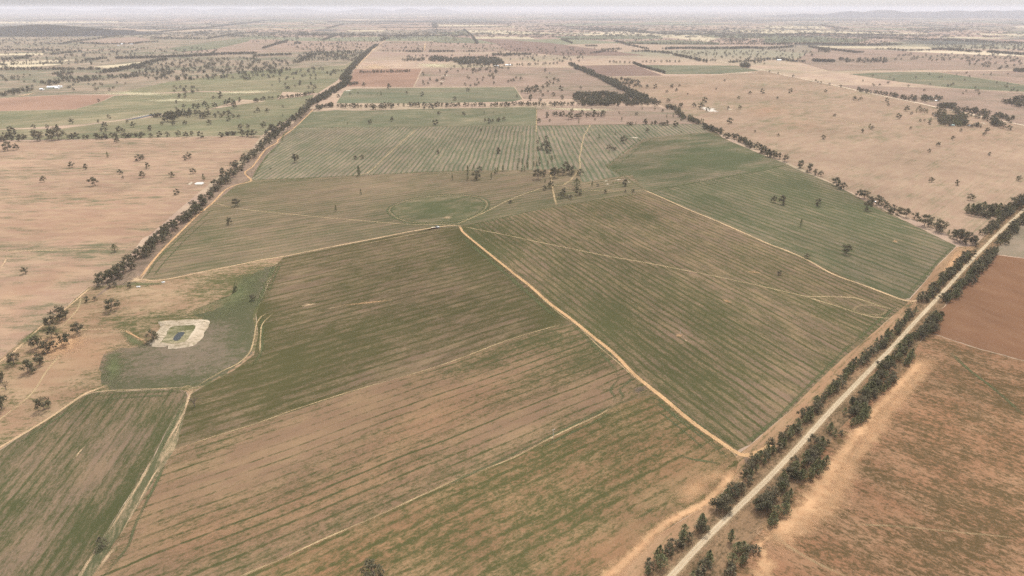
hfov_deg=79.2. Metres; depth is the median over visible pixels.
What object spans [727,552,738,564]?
pine tree
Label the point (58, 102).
field
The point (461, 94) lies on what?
field
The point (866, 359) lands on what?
gum tree
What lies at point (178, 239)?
green headland
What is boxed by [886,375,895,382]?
gum tree
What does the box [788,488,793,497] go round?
pine tree
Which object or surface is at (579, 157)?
track
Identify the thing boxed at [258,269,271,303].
green headland
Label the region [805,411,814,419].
pine tree
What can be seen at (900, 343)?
pine tree
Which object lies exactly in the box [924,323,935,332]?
gum tree
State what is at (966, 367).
green headland
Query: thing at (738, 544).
pine tree
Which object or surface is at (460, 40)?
field
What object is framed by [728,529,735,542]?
pine tree
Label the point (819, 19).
scrub belt
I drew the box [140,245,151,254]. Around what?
gum tree
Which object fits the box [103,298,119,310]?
gum tree
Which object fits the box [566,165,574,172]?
gum tree
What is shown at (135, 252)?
gum tree
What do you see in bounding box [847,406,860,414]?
gum tree
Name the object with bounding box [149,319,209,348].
dam bank
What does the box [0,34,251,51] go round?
paddock
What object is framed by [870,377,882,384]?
gum tree
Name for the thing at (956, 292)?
pine tree
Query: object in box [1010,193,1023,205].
gum tree
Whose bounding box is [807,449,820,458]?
gum tree
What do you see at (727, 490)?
pine tree
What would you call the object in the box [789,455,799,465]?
gum tree
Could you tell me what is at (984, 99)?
field
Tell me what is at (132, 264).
gum tree
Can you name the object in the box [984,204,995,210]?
gum tree
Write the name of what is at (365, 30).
field
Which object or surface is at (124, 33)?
hill
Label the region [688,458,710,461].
green headland
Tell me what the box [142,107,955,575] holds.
field
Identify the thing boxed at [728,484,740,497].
gum tree
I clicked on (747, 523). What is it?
verge
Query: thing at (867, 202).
gum tree
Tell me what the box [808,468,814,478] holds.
pine tree
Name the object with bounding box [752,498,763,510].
gum tree
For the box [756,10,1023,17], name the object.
hill
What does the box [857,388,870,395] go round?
gum tree
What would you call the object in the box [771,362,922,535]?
bare strip
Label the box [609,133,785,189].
field
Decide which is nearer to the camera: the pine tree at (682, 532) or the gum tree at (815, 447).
the pine tree at (682, 532)
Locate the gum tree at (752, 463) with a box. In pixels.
[743,460,755,470]
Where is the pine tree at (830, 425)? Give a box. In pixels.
[827,422,833,431]
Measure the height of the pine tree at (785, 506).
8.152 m
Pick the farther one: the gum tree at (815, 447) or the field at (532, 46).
the field at (532, 46)
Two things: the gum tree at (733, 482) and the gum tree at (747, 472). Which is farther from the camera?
the gum tree at (747, 472)
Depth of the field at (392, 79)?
2407.28 m
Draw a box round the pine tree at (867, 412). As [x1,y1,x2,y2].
[856,409,869,419]
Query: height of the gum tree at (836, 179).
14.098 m
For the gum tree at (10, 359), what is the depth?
472.72 m
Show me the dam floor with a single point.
(173, 331)
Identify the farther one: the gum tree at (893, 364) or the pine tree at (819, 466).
the gum tree at (893, 364)
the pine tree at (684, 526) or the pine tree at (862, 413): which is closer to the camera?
the pine tree at (684, 526)
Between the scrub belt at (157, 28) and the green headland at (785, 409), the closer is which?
the green headland at (785, 409)
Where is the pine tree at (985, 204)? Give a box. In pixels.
[980,201,988,210]
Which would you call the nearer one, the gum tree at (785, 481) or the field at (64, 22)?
the gum tree at (785, 481)
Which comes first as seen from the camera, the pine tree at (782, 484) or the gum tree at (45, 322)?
the pine tree at (782, 484)
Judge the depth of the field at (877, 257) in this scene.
783.80 m
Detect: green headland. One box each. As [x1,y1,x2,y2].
[31,409,70,434]
[118,470,162,558]
[151,212,208,268]
[156,225,200,272]
[165,410,179,440]
[257,320,262,358]
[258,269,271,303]
[260,170,471,179]
[261,266,275,297]
[452,410,603,482]
[465,239,551,312]
[551,414,608,442]
[566,313,708,430]
[589,140,639,183]
[591,342,611,364]
[655,166,779,190]
[658,399,715,444]
[660,405,697,433]
[664,415,695,441]
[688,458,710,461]
[749,346,849,439]
[860,316,883,337]
[913,250,948,287]
[956,357,1013,406]
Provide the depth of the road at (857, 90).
2028.82 m
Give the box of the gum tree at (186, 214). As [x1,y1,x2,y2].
[184,212,192,218]
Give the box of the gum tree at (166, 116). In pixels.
[161,112,171,121]
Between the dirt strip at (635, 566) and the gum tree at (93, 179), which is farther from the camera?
the gum tree at (93, 179)
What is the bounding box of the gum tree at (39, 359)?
[32,353,44,365]
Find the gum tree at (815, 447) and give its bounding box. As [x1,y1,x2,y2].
[809,445,818,450]
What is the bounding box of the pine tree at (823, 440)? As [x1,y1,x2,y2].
[819,437,827,446]
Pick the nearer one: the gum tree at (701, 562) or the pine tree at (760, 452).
the gum tree at (701, 562)
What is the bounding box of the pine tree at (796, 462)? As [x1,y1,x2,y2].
[791,460,800,469]
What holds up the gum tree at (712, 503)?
on the verge
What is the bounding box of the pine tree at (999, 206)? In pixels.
[996,203,1004,211]
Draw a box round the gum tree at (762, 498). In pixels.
[754,495,768,508]
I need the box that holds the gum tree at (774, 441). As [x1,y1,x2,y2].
[766,437,775,448]
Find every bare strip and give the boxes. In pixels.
[117,470,146,518]
[168,393,190,439]
[198,327,549,441]
[225,316,261,369]
[263,414,599,566]
[601,473,733,575]
[687,474,718,494]
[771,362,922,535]
[781,364,924,539]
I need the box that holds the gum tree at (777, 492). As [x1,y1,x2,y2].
[766,486,780,499]
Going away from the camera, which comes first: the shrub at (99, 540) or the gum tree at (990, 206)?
the shrub at (99, 540)
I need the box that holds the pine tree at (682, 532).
[678,529,687,541]
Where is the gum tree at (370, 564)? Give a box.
[359,558,385,575]
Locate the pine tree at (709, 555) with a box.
[704,553,714,565]
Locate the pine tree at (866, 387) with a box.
[860,385,871,395]
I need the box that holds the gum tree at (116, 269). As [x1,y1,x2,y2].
[110,267,123,277]
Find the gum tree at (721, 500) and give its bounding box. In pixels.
[714,498,730,513]
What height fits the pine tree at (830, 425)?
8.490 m
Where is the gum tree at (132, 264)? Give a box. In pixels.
[126,260,135,269]
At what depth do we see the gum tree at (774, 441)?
383.66 m
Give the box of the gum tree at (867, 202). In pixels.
[864,200,872,209]
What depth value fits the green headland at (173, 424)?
407.24 m
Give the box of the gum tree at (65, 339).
[57,332,69,343]
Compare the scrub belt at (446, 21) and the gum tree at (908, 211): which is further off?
the scrub belt at (446, 21)
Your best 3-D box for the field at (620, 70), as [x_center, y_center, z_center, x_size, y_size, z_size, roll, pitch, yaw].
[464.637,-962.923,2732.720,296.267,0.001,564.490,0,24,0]
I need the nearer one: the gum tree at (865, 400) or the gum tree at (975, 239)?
the gum tree at (865, 400)
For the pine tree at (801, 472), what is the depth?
356.29 m
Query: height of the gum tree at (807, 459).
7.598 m
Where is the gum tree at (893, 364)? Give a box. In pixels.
[887,360,896,368]
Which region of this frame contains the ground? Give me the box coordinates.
[0,10,1023,575]
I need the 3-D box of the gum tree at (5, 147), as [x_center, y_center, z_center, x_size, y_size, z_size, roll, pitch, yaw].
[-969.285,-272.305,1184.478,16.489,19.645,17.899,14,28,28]
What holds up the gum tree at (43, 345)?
on the bare patch at (61, 346)
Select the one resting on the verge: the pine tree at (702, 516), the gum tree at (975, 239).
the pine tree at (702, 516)
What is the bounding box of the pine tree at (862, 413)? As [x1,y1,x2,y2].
[858,411,866,420]
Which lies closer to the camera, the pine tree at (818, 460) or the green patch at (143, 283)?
the pine tree at (818, 460)
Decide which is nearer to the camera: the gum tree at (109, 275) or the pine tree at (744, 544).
the pine tree at (744, 544)
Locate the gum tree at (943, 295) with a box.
[938,293,948,301]
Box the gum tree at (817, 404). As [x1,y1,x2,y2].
[812,401,823,410]
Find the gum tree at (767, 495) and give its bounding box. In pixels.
[756,491,771,506]
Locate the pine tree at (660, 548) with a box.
[657,544,663,553]
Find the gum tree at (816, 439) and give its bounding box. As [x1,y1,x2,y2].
[807,434,819,444]
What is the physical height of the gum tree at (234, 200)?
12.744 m
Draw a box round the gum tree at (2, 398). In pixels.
[0,395,7,407]
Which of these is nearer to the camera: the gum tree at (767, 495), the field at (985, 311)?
the gum tree at (767, 495)
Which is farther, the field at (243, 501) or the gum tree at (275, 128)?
the gum tree at (275, 128)
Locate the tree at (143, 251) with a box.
[140,249,149,257]
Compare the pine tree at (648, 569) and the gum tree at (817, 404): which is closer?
the pine tree at (648, 569)
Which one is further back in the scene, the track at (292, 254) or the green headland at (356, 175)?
the green headland at (356, 175)
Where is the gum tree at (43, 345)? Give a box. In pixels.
[38,340,50,354]
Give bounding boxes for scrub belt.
[36,19,96,19]
[135,28,178,28]
[377,20,516,22]
[568,19,640,19]
[571,28,617,30]
[748,19,910,20]
[799,35,874,36]
[801,44,851,45]
[901,40,989,44]
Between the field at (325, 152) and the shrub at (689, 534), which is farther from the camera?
the field at (325, 152)
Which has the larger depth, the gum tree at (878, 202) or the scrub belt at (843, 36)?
the scrub belt at (843, 36)
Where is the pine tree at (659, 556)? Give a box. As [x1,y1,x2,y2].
[653,553,668,569]
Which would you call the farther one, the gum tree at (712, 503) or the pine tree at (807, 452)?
the pine tree at (807, 452)
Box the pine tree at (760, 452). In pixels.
[757,450,764,459]
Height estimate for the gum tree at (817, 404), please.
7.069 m
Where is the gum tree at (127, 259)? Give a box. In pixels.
[121,254,132,263]
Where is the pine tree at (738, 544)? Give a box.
[730,541,742,552]
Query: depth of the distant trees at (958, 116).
2410.74 m
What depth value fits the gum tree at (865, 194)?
886.47 m
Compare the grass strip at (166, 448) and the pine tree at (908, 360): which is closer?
the grass strip at (166, 448)
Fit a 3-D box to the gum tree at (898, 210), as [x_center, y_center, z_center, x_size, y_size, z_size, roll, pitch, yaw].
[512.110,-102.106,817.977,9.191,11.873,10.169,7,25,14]
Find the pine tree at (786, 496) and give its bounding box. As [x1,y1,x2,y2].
[781,492,789,501]
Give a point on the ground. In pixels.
(526, 20)
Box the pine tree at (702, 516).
[696,513,706,526]
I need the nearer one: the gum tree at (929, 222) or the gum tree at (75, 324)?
the gum tree at (75, 324)
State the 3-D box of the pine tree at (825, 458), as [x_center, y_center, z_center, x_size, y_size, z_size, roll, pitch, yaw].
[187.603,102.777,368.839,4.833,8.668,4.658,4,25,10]
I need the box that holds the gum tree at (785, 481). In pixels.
[774,477,790,488]
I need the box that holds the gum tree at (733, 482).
[726,481,738,491]
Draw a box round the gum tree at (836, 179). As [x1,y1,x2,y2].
[831,177,840,183]
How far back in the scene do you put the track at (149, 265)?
846.09 m
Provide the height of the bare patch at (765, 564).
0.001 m
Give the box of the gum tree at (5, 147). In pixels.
[1,141,11,150]
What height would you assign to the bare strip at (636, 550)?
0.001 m
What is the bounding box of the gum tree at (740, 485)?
[733,482,743,490]
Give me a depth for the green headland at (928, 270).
646.26 m
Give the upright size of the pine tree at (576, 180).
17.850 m
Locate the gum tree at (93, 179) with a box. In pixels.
[86,177,98,185]
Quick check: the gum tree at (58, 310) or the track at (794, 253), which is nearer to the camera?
the gum tree at (58, 310)
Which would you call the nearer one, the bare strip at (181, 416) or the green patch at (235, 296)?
the bare strip at (181, 416)
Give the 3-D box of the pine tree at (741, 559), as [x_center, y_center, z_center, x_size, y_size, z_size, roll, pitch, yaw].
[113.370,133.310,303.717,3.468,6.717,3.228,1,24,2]
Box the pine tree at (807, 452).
[801,451,809,460]
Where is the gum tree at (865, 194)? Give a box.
[860,190,870,198]
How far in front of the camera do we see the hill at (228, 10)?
37115.88 m
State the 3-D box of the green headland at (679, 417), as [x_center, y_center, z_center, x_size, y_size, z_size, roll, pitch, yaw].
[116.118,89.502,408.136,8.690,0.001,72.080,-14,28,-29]
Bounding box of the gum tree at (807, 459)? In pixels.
[805,455,816,465]
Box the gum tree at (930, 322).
[928,320,938,331]
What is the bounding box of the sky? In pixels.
[0,0,1023,9]
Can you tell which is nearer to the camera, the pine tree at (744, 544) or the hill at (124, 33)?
the pine tree at (744, 544)
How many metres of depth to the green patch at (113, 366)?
473.02 m
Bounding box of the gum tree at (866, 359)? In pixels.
[860,355,870,362]
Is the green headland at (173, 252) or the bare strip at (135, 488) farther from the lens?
the green headland at (173, 252)
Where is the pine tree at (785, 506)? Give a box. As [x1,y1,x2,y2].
[779,502,791,515]
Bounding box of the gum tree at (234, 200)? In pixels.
[232,197,239,205]
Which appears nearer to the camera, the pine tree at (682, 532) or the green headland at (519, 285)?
the pine tree at (682, 532)
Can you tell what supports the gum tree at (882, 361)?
on the verge
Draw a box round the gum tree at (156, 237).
[149,234,159,243]
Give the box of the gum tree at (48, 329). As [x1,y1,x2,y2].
[45,326,58,337]
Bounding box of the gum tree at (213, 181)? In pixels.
[210,179,218,185]
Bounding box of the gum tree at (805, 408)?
[800,406,810,413]
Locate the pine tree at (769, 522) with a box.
[767,516,774,525]
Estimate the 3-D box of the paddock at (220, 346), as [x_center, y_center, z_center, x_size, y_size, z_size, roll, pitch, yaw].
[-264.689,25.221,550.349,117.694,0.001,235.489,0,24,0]
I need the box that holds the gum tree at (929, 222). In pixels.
[916,214,934,225]
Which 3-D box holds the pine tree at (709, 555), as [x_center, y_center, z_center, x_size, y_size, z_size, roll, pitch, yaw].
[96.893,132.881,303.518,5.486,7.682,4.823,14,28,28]
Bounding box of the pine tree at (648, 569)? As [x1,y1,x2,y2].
[644,565,650,574]
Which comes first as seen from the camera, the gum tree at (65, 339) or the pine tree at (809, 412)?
the pine tree at (809, 412)
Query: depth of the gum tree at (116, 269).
624.85 m
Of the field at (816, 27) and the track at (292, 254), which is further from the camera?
the field at (816, 27)
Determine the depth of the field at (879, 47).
4295.66 m
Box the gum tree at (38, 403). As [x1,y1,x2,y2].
[32,396,51,409]
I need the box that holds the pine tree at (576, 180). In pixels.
[572,178,580,188]
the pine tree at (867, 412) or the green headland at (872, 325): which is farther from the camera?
the green headland at (872, 325)
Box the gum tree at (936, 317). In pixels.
[927,314,939,321]
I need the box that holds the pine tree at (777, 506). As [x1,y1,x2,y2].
[771,504,782,516]
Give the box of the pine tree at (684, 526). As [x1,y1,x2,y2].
[681,524,689,533]
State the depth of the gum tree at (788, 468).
359.74 m
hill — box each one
[0,8,468,12]
[0,26,163,36]
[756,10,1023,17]
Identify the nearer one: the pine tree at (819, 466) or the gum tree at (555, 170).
the pine tree at (819, 466)
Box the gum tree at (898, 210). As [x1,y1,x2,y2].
[895,207,903,215]
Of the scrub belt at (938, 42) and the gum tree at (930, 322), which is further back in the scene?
the scrub belt at (938, 42)
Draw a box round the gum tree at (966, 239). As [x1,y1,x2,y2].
[960,231,973,243]
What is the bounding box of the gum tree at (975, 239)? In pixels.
[969,235,978,244]
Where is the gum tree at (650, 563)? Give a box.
[644,561,654,573]
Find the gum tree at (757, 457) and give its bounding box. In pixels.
[749,453,760,461]
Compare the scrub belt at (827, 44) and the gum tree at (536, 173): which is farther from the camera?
the scrub belt at (827, 44)
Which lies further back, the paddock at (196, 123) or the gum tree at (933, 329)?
the paddock at (196, 123)
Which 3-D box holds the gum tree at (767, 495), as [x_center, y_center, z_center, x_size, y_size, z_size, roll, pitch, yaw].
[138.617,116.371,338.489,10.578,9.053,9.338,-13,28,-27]
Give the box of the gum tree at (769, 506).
[760,497,773,511]
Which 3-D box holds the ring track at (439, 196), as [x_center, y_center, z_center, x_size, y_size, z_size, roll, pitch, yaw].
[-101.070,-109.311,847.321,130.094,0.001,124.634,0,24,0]
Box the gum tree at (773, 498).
[765,490,776,499]
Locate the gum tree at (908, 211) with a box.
[901,208,911,214]
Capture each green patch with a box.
[23,335,32,341]
[106,353,119,378]
[125,335,138,343]
[132,283,155,284]
[202,278,254,307]
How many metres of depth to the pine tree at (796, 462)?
363.59 m
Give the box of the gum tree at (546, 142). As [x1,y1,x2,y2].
[541,140,549,148]
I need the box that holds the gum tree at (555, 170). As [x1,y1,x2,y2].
[549,167,559,175]
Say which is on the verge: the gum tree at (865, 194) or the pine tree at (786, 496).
the pine tree at (786, 496)
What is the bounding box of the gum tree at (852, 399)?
[849,396,858,403]
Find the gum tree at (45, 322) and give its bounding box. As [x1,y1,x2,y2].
[42,318,54,326]
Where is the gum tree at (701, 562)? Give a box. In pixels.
[697,557,711,571]
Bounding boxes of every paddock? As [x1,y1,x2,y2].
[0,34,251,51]
[0,48,364,97]
[0,95,313,139]
[0,136,260,250]
[0,239,141,358]
[0,257,282,448]
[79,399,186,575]
[96,109,315,297]
[99,266,274,390]
[110,60,354,94]
[391,196,483,222]
[415,67,632,98]
[537,106,702,125]
[599,71,1023,243]
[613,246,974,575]
[723,333,1023,575]
[997,225,1023,257]
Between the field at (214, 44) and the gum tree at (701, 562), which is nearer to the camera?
the gum tree at (701, 562)
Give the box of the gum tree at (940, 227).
[934,218,949,231]
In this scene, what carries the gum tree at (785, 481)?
on the verge
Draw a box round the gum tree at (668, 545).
[664,541,673,555]
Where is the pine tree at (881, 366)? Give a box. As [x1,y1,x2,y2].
[876,362,883,370]
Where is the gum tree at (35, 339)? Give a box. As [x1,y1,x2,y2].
[26,335,41,346]
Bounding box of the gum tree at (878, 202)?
[874,195,883,204]
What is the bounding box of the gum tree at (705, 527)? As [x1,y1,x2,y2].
[694,518,710,530]
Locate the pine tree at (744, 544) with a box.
[740,541,748,551]
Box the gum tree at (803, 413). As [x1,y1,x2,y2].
[796,409,805,418]
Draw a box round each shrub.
[94,537,109,548]
[667,538,678,548]
[684,532,694,542]
[739,482,747,492]
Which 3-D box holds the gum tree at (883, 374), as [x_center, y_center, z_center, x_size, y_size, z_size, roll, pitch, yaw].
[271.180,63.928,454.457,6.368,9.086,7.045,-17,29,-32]
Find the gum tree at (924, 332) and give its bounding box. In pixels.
[920,329,928,338]
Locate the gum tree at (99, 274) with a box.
[93,271,106,283]
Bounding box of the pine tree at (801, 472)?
[796,468,804,480]
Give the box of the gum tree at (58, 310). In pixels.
[46,305,69,320]
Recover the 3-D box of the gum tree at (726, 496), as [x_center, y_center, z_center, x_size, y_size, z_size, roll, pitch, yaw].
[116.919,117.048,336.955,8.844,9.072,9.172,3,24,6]
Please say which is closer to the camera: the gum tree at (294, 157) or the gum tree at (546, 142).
the gum tree at (294, 157)
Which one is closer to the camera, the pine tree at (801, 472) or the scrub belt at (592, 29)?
the pine tree at (801, 472)
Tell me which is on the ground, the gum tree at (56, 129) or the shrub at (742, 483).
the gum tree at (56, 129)
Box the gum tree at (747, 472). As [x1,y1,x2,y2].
[739,468,750,476]
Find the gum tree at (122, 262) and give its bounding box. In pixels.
[115,260,130,272]
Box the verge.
[647,201,1023,575]
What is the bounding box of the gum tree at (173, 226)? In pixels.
[170,222,178,230]
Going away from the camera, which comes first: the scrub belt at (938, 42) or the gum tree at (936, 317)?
the gum tree at (936, 317)
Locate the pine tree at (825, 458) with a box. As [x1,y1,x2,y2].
[824,455,830,465]
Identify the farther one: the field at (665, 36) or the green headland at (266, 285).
the field at (665, 36)
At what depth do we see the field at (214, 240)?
846.39 m
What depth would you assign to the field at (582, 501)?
338.35 m
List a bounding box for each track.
[0,290,87,361]
[0,359,56,418]
[0,388,99,447]
[141,109,313,275]
[141,225,454,280]
[222,205,436,224]
[387,194,489,223]
[391,196,484,221]
[459,227,771,456]
[472,228,876,304]
[564,126,589,184]
[647,191,921,301]
[669,209,1023,575]
[812,298,882,317]
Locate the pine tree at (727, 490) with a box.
[723,488,731,496]
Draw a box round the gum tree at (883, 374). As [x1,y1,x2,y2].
[876,369,885,378]
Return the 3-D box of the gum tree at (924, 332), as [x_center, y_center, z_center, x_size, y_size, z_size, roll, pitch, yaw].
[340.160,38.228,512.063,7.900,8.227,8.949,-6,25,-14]
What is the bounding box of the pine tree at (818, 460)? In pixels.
[814,457,822,465]
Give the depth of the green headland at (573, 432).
398.64 m
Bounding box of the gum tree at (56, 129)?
[46,126,65,139]
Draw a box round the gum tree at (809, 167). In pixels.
[805,163,812,171]
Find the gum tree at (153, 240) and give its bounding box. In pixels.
[146,237,156,244]
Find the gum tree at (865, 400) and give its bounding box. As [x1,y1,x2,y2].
[859,397,868,404]
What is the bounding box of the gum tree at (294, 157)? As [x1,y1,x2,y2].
[291,154,298,160]
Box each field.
[0,21,117,22]
[0,53,42,54]
[0,60,71,67]
[0,92,281,128]
[0,95,112,110]
[0,389,187,575]
[83,37,149,42]
[92,323,653,575]
[95,61,160,67]
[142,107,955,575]
[143,169,645,279]
[170,37,251,51]
[176,227,572,447]
[218,40,373,51]
[246,393,738,575]
[251,126,536,179]
[295,107,535,127]
[337,87,521,102]
[347,68,421,86]
[348,30,383,30]
[377,41,504,51]
[433,37,474,42]
[435,30,467,34]
[439,25,513,26]
[461,191,908,449]
[468,30,714,40]
[475,36,533,38]
[478,39,638,54]
[536,124,707,181]
[551,35,662,38]
[581,65,662,75]
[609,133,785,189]
[615,40,719,44]
[637,65,757,73]
[649,164,955,297]
[731,30,924,33]
[765,26,825,28]
[765,36,869,42]
[798,48,1023,70]
[819,46,930,48]
[838,85,1023,124]
[852,72,1023,91]
[931,255,1023,359]
[936,36,1002,38]
[945,71,1023,83]
[971,33,1023,35]
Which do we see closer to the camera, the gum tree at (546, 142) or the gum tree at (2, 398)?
the gum tree at (2, 398)
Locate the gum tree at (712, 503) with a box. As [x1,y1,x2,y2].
[708,497,722,510]
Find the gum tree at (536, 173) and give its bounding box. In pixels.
[532,168,542,179]
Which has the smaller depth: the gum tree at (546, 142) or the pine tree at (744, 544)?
the pine tree at (744, 544)
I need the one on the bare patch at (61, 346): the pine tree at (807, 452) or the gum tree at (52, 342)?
the gum tree at (52, 342)
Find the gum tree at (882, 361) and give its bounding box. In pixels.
[876,360,886,368]
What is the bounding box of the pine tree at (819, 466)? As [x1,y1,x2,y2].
[814,464,823,474]
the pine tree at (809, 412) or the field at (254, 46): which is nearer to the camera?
the pine tree at (809, 412)
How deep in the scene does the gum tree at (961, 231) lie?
719.58 m
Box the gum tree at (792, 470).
[787,466,799,479]
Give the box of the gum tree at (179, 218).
[176,215,184,223]
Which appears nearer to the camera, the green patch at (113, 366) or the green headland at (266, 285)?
the green patch at (113, 366)
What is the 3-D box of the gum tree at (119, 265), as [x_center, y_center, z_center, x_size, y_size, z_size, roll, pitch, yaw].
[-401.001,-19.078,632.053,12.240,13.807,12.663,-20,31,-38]
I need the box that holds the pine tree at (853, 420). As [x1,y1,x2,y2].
[849,417,856,425]
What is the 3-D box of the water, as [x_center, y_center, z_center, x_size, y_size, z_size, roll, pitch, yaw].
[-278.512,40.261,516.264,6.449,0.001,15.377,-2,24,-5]
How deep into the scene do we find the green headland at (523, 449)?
381.60 m
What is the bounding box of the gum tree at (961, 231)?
[952,228,968,242]
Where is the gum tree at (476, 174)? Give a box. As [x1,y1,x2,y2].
[471,170,479,179]
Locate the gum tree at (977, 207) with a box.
[975,203,983,211]
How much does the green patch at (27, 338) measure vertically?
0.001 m
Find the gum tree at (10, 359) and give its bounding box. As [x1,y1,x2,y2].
[6,350,19,363]
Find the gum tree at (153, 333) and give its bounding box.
[144,329,158,342]
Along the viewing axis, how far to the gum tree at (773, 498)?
340.67 m
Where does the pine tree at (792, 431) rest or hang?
on the verge
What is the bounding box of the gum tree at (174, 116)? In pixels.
[168,111,177,121]
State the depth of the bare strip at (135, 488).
356.37 m
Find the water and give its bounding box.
[173,332,183,340]
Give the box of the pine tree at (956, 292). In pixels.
[953,290,961,297]
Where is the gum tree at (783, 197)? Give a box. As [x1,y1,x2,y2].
[778,195,785,204]
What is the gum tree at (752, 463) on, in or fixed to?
on the dirt strip at (635, 566)
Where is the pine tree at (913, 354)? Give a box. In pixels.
[908,351,915,359]
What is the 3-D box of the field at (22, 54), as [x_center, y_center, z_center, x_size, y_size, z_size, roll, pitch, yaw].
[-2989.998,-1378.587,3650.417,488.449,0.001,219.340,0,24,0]
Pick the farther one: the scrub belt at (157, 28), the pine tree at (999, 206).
the scrub belt at (157, 28)
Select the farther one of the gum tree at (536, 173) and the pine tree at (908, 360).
the gum tree at (536, 173)
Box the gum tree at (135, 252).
[131,249,140,257]
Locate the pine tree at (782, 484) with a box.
[776,481,787,490]
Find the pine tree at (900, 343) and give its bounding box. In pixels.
[893,342,904,350]
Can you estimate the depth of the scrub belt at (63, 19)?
14752.27 m
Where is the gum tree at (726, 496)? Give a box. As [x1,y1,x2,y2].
[720,494,735,510]
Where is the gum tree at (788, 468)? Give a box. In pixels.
[782,466,793,477]
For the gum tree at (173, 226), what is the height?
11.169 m
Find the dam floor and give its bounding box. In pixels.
[160,325,194,342]
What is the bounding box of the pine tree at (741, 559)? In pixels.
[739,554,745,563]
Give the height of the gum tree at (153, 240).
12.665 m
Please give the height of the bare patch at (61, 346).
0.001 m
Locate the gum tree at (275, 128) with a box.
[267,124,278,133]
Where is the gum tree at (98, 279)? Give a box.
[93,277,104,286]
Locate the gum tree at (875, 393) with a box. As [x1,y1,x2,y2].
[870,388,877,398]
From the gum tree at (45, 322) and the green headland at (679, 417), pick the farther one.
the gum tree at (45, 322)
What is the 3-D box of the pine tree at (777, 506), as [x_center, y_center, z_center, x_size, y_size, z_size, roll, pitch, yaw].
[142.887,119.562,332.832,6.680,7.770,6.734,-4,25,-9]
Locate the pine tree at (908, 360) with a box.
[905,356,910,364]
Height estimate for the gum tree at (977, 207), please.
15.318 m
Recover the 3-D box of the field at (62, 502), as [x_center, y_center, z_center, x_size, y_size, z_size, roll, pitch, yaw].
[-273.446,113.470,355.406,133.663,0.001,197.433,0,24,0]
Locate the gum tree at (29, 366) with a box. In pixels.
[19,359,37,373]
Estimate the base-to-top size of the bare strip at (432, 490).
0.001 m
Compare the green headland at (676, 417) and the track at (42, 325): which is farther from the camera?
the track at (42, 325)
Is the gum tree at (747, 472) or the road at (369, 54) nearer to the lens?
the gum tree at (747, 472)
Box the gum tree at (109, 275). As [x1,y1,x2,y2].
[101,269,113,282]
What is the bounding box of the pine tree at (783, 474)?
[779,470,787,479]
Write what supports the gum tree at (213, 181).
on the paddock at (143, 263)
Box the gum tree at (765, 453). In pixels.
[759,450,771,458]
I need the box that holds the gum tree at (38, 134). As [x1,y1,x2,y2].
[31,130,43,140]
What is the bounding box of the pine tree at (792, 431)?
[786,427,794,436]
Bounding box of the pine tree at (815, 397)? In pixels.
[811,395,819,402]
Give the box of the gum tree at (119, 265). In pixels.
[112,263,124,274]
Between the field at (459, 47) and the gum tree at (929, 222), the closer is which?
the gum tree at (929, 222)
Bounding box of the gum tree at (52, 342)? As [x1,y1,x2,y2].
[47,340,57,348]
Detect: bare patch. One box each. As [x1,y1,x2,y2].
[44,338,75,352]
[113,92,151,94]
[753,549,773,575]
[755,538,767,552]
[948,252,961,267]
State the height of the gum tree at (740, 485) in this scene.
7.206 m
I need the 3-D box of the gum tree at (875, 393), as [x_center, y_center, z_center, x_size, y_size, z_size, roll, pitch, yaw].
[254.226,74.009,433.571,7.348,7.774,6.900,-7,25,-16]
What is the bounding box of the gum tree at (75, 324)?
[70,321,83,333]
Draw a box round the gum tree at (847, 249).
[842,244,852,253]
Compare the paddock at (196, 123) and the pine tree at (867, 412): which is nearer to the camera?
the pine tree at (867, 412)
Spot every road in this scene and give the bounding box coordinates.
[356,40,384,66]
[621,43,1023,125]
[667,208,1023,575]
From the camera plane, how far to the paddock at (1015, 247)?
711.56 m
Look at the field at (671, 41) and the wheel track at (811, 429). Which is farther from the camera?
the field at (671, 41)
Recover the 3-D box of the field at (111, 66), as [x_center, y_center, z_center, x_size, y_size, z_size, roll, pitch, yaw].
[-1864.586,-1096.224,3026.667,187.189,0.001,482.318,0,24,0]
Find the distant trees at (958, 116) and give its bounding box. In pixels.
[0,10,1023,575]

